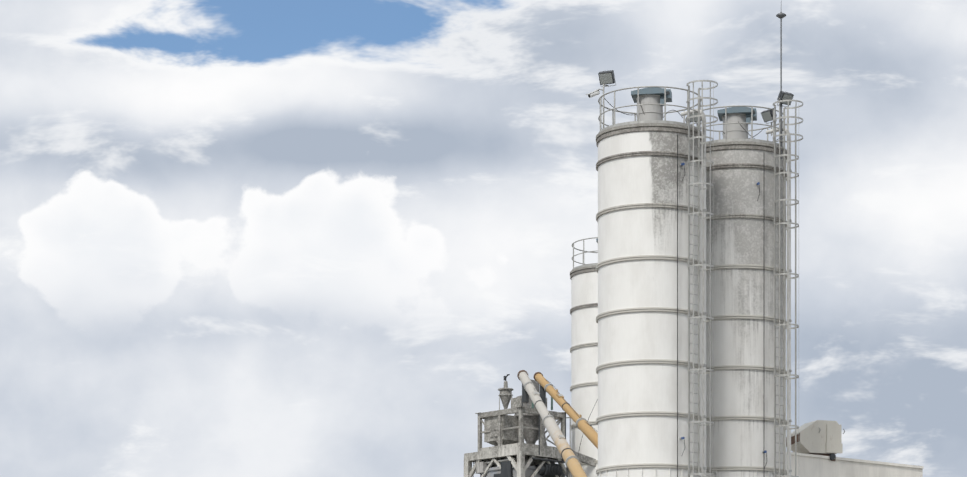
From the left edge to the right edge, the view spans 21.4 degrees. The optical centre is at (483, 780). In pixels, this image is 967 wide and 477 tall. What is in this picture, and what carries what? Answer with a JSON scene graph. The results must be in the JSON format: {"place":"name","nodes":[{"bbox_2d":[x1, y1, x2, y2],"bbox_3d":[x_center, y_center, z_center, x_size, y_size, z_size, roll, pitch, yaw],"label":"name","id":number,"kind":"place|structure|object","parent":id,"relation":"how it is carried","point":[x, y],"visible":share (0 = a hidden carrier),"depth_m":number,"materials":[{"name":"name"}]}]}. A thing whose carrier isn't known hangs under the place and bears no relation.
{"place":"outdoors","nodes":[
{"label":"outdoors","id":0,"kind":"place"},
{"bbox_2d":[0,0,966,476],"label":"sky","id":1,"kind":"structure","parent":0,"point":[239,238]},
{"bbox_2d":[786,420,923,476],"bbox_3d":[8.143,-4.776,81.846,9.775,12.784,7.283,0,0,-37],"label":"housing","id":2,"kind":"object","parent":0,"point":[819,445],"depth_m":79.56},
{"bbox_3d":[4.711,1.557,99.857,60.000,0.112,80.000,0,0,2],"label":"yard slab","id":3,"kind":"structure","parent":0,"visible":0},
{"bbox_2d":[464,374,595,476],"bbox_3d":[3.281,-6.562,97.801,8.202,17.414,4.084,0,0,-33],"label":"batching plant machinery","id":4,"kind":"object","parent":3,"relation":"on","point":[510,453],"depth_m":95.75,"materials":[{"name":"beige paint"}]},
{"bbox_2d":[570,237,597,476],"bbox_3d":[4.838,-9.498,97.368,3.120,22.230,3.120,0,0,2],"label":"silo","id":5,"kind":"object","parent":3,"relation":"on","point":[584,337],"visible":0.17,"depth_m":96.29,"materials":[{"name":"white paint"}]},
{"bbox_2d":[596,86,701,476],"bbox_3d":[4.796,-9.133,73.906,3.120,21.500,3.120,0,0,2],"label":"silo","id":6,"kind":"object","parent":3,"relation":"on","point":[636,271],"visible":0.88,"depth_m":72.58,"materials":[{"name":"white paint"}]},
{"bbox_2d":[517,370,586,476],"bbox_3d":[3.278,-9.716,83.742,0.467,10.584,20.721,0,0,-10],"label":"screw conveyor","id":7,"kind":"object","parent":6,"relation":"attached to","point":[568,456],"visible":1,"depth_m":88.40,"materials":[{"name":"metal"}]},
{"bbox_2d":[677,80,717,476],"bbox_3d":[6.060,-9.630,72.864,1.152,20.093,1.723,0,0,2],"label":"ladder","id":8,"kind":"object","parent":6,"relation":"attached to","point":[704,212],"visible":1,"depth_m":72.44,"materials":[{"name":"metal"}]},
{"bbox_2d":[685,105,786,476],"bbox_3d":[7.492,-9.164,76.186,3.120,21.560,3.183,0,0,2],"label":"silo","id":9,"kind":"object","parent":3,"relation":"on","point":[743,308],"visible":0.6,"depth_m":74.81,"materials":[{"name":"white paint"}]},
{"bbox_2d":[533,372,597,448],"bbox_3d":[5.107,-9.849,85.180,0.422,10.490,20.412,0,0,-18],"label":"screw conveyor","id":10,"kind":"object","parent":9,"relation":"attached to","point":[585,427],"visible":0.75,"depth_m":91.72,"materials":[{"name":"metal"}]},
{"bbox_2d":[585,9,793,158],"bbox_3d":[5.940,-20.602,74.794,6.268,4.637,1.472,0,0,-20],"label":"rooftop fixtures","id":11,"kind":"object","parent":9,"relation":"attached to","point":[606,77],"visible":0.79,"depth_m":75.24,"materials":[{"name":"grey metal"}]},
{"bbox_2d":[766,100,802,476],"bbox_3d":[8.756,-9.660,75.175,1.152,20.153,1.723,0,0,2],"label":"ladder","id":12,"kind":"object","parent":9,"relation":"attached to","point":[788,222],"visible":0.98,"depth_m":74.81,"materials":[{"name":"metal"}]}
]}

